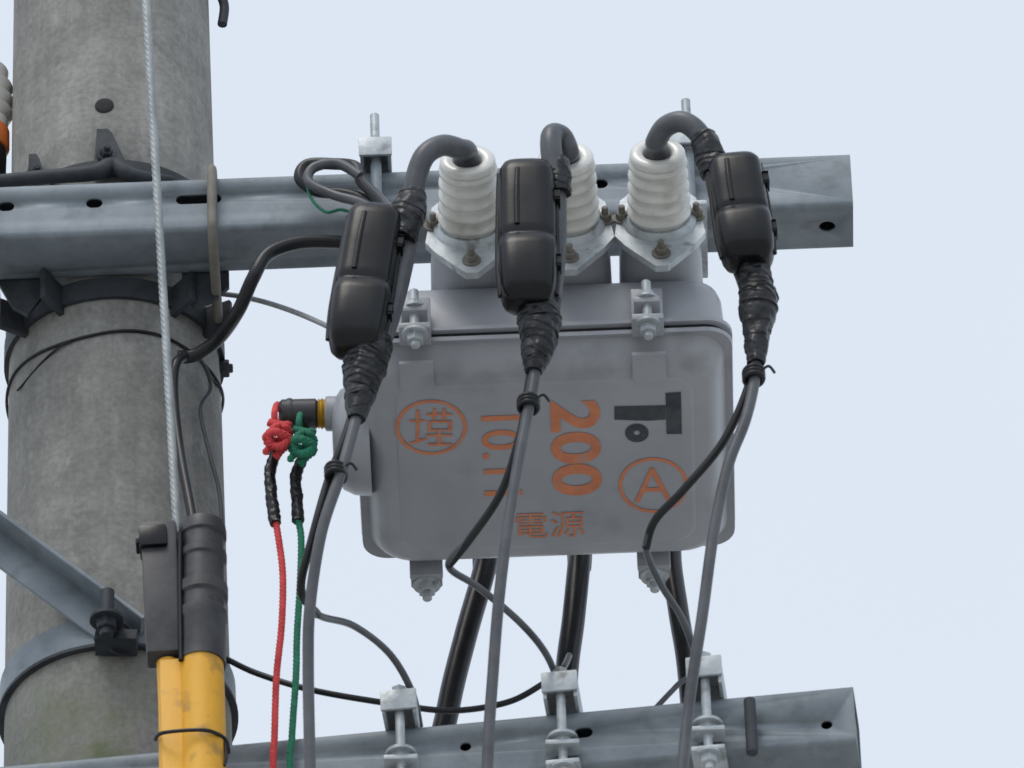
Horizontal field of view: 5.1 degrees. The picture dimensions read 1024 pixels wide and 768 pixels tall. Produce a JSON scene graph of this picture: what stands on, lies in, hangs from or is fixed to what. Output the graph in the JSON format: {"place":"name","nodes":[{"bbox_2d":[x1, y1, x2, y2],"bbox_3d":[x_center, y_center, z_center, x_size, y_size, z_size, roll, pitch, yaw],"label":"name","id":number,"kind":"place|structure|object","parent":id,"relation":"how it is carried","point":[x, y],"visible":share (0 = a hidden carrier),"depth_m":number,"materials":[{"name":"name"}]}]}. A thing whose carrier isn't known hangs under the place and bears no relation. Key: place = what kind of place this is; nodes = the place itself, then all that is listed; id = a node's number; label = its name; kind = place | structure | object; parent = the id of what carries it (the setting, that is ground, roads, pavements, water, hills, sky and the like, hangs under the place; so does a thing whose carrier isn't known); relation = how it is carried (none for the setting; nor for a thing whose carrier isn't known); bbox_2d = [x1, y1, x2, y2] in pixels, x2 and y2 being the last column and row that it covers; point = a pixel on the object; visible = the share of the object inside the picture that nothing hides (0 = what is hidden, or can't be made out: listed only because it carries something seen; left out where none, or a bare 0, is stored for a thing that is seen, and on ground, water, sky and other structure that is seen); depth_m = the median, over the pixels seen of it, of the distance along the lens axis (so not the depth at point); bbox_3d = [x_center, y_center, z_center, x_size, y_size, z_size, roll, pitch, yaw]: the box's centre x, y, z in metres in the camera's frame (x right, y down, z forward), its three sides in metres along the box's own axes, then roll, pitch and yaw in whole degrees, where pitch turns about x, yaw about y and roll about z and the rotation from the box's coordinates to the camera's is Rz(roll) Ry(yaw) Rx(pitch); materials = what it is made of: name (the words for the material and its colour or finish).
{"place":"outdoors","nodes":[
{"label":"outdoors","id":0,"kind":"place"},
{"bbox_2d":[219,356,232,377],"bbox_3d":[-0.346,-0.016,12.672,0.080,0.030,0.030,-2,-40,0],"label":"pole step bolt","id":1,"kind":"object","parent":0,"point":[226,368],"visible":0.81,"depth_m":12.66,"materials":[{"name":"black metal"}]},
{"bbox_2d":[0,0,1023,767],"label":"sky","id":2,"kind":"structure","parent":0,"point":[875,548],"materials":[{"name":"blue"}]},
{"label":"ground","id":3,"kind":"structure","parent":0,"visible":0},
{"bbox_2d":[4,0,231,766],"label":"concrete utility pole","id":4,"kind":"object","parent":3,"relation":"on","point":[88,486],"visible":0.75,"depth_m":12.53,"materials":[{"name":"concrete"}]},
{"bbox_2d":[0,62,12,173],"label":"fuse cutout","id":5,"kind":"object","parent":4,"relation":"attached to","point":[6,89],"visible":0.45,"depth_m":12.90,"materials":[{"name":"white ceramic"}]},
{"bbox_2d":[0,129,188,186],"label":"pole band","id":6,"kind":"object","parent":4,"relation":"attached to","point":[109,161],"visible":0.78,"depth_m":12.68,"materials":[{"name":"metal"}]},
{"bbox_2d":[5,329,224,417],"bbox_3d":[-0.435,0.029,12.638,0.241,0.036,0.241,-2,-40,0],"label":"pole tie wire","id":7,"kind":"object","parent":4,"relation":"attached to","point":[184,347],"visible":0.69,"depth_m":12.57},
{"bbox_2d":[0,164,231,384],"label":"crossarm band","id":8,"kind":"object","parent":4,"relation":"attached to","point":[26,305],"visible":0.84,"depth_m":12.60,"materials":[{"name":"metal"}]},
{"bbox_2d":[0,587,237,743],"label":"brace band","id":9,"kind":"object","parent":4,"relation":"attached to","point":[43,649],"visible":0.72,"depth_m":12.28,"materials":[{"name":"metal"}]},
{"bbox_2d":[0,510,144,637],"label":"diagonal brace","id":10,"kind":"object","parent":9,"relation":"attached to","point":[50,576],"visible":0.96,"depth_m":12.30,"materials":[{"name":"metal"}]},
{"bbox_2d":[135,513,229,767],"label":"guy guard","id":11,"kind":"object","parent":4,"relation":"attached to","point":[185,590],"visible":1,"depth_m":12.07,"materials":[{"name":"plastic"}]},
{"bbox_2d":[217,0,228,27],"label":"pole hook","id":12,"kind":"object","parent":4,"relation":"attached to","point":[223,14],"visible":1,"depth_m":13.00,"materials":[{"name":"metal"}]},
{"bbox_2d":[172,235,341,520],"bbox_3d":[-0.271,0.031,12.401,0.219,0.430,0.088,-29,-47,28],"label":"control cable","id":13,"kind":"object","parent":4,"relation":"attached to","point":[218,338],"visible":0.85,"depth_m":12.48,"materials":[{"name":"black rubber"}]},
{"bbox_2d":[0,155,852,279],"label":"steel crossarm","id":14,"kind":"object","parent":4,"relation":"attached to","point":[83,230],"visible":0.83,"depth_m":12.58,"materials":[{"name":"grey metal"}]},
{"bbox_2d":[332,98,734,601],"bbox_3d":[0.017,-0.091,12.501,0.430,0.503,0.578,-2,-40,0],"label":"pole mounted switch","id":15,"kind":"object","parent":14,"relation":"attached to","point":[631,419],"visible":0.84,"depth_m":12.29,"materials":[{"name":"grey metal"}]},
{"bbox_2d":[222,292,325,327],"bbox_3d":[-0.231,-0.063,12.540,0.242,0.227,0.023,-30,-47,29],"label":"bare earth wire","id":16,"kind":"object","parent":15,"relation":"attached to","point":[321,323],"visible":0.64,"depth_m":12.58,"materials":[{"name":"grey metal"}]},
{"bbox_2d":[279,396,335,430],"bbox_3d":[-0.215,0.033,12.378,0.068,0.039,0.038,-2,-40,0],"label":"cord connector","id":17,"kind":"object","parent":15,"relation":"attached to","point":[318,414],"visible":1,"depth_m":12.36,"materials":[{"name":"black plastic"}]},
{"bbox_2d":[262,401,293,767],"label":"red pull cord","id":18,"kind":"object","parent":17,"relation":"hanging from","point":[278,445],"visible":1,"depth_m":12.29,"materials":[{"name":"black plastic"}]},
{"bbox_2d":[286,412,317,767],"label":"green pull cord","id":19,"kind":"object","parent":17,"relation":"hanging from","point":[302,449],"visible":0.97,"depth_m":12.30,"materials":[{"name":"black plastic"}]},
{"bbox_2d":[294,157,390,204],"bbox_3d":[-0.159,-0.199,12.469,0.065,0.207,0.179,25,-47,-29],"label":"lead loop","id":20,"kind":"object","parent":15,"relation":"attached to","point":[306,170],"visible":0.84,"depth_m":12.53,"materials":[{"name":"grey rubber"}]},
{"bbox_2d":[306,187,348,213],"bbox_3d":[-0.181,-0.184,12.502,0.086,0.108,0.013,-12,-41,11],"label":"green earth wire","id":21,"kind":"object","parent":20,"relation":"attached to","point":[322,209],"visible":0.67,"depth_m":12.51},
{"bbox_2d":[297,134,478,767],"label":"jumper cable","id":22,"kind":"object","parent":15,"relation":"attached to","point":[374,265],"visible":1,"depth_m":12.05,"materials":[{"name":"black plastic"}]},
{"bbox_2d":[432,558,497,725],"bbox_3d":[-0.046,0.451,12.415,0.145,0.888,0.080,28,-49,-31],"label":"power cable","id":23,"kind":"object","parent":15,"relation":"attached to","point":[465,636],"visible":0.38,"depth_m":12.57,"materials":[{"name":"black rubber"}]},
{"bbox_2d":[445,123,578,767],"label":"jumper cable","id":24,"kind":"object","parent":15,"relation":"attached to","point":[533,195],"visible":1,"depth_m":12.06,"materials":[{"name":"black plastic"}]},
{"bbox_2d":[556,554,591,678],"bbox_3d":[0.065,0.463,12.428,0.072,0.894,0.106,-2,-40,0],"label":"power cable","id":25,"kind":"object","parent":15,"relation":"attached to","point":[575,603],"visible":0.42,"depth_m":12.60,"materials":[{"name":"black rubber"}]},
{"bbox_2d":[664,551,692,702],"bbox_3d":[0.190,0.461,12.426,0.041,0.900,0.104,-2,-40,0],"label":"power cable","id":26,"kind":"object","parent":15,"relation":"attached to","point":[674,583],"visible":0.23,"depth_m":12.59,"materials":[{"name":"black rubber"}]},
{"bbox_2d":[642,111,778,767],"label":"jumper cable","id":27,"kind":"object","parent":15,"relation":"attached to","point":[744,224],"visible":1,"depth_m":12.08,"materials":[{"name":"black plastic"}]},
{"bbox_2d":[0,687,861,767],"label":"steel crossarm","id":28,"kind":"object","parent":4,"relation":"attached to","point":[813,729],"visible":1,"depth_m":12.08,"materials":[{"name":"grey metal"}]},
{"bbox_2d":[226,652,686,713],"bbox_3d":[-0.049,0.317,12.296,0.515,0.133,0.060,-2,-40,0],"label":"sagging wire","id":29,"kind":"object","parent":4,"relation":"attached to","point":[455,710],"visible":0.68,"depth_m":12.25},
{"bbox_2d":[142,0,180,531],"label":"guy wire","id":30,"kind":"object","parent":3,"relation":"on","point":[162,287],"visible":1,"depth_m":12.42,"materials":[{"name":"silver metal"}]}
]}

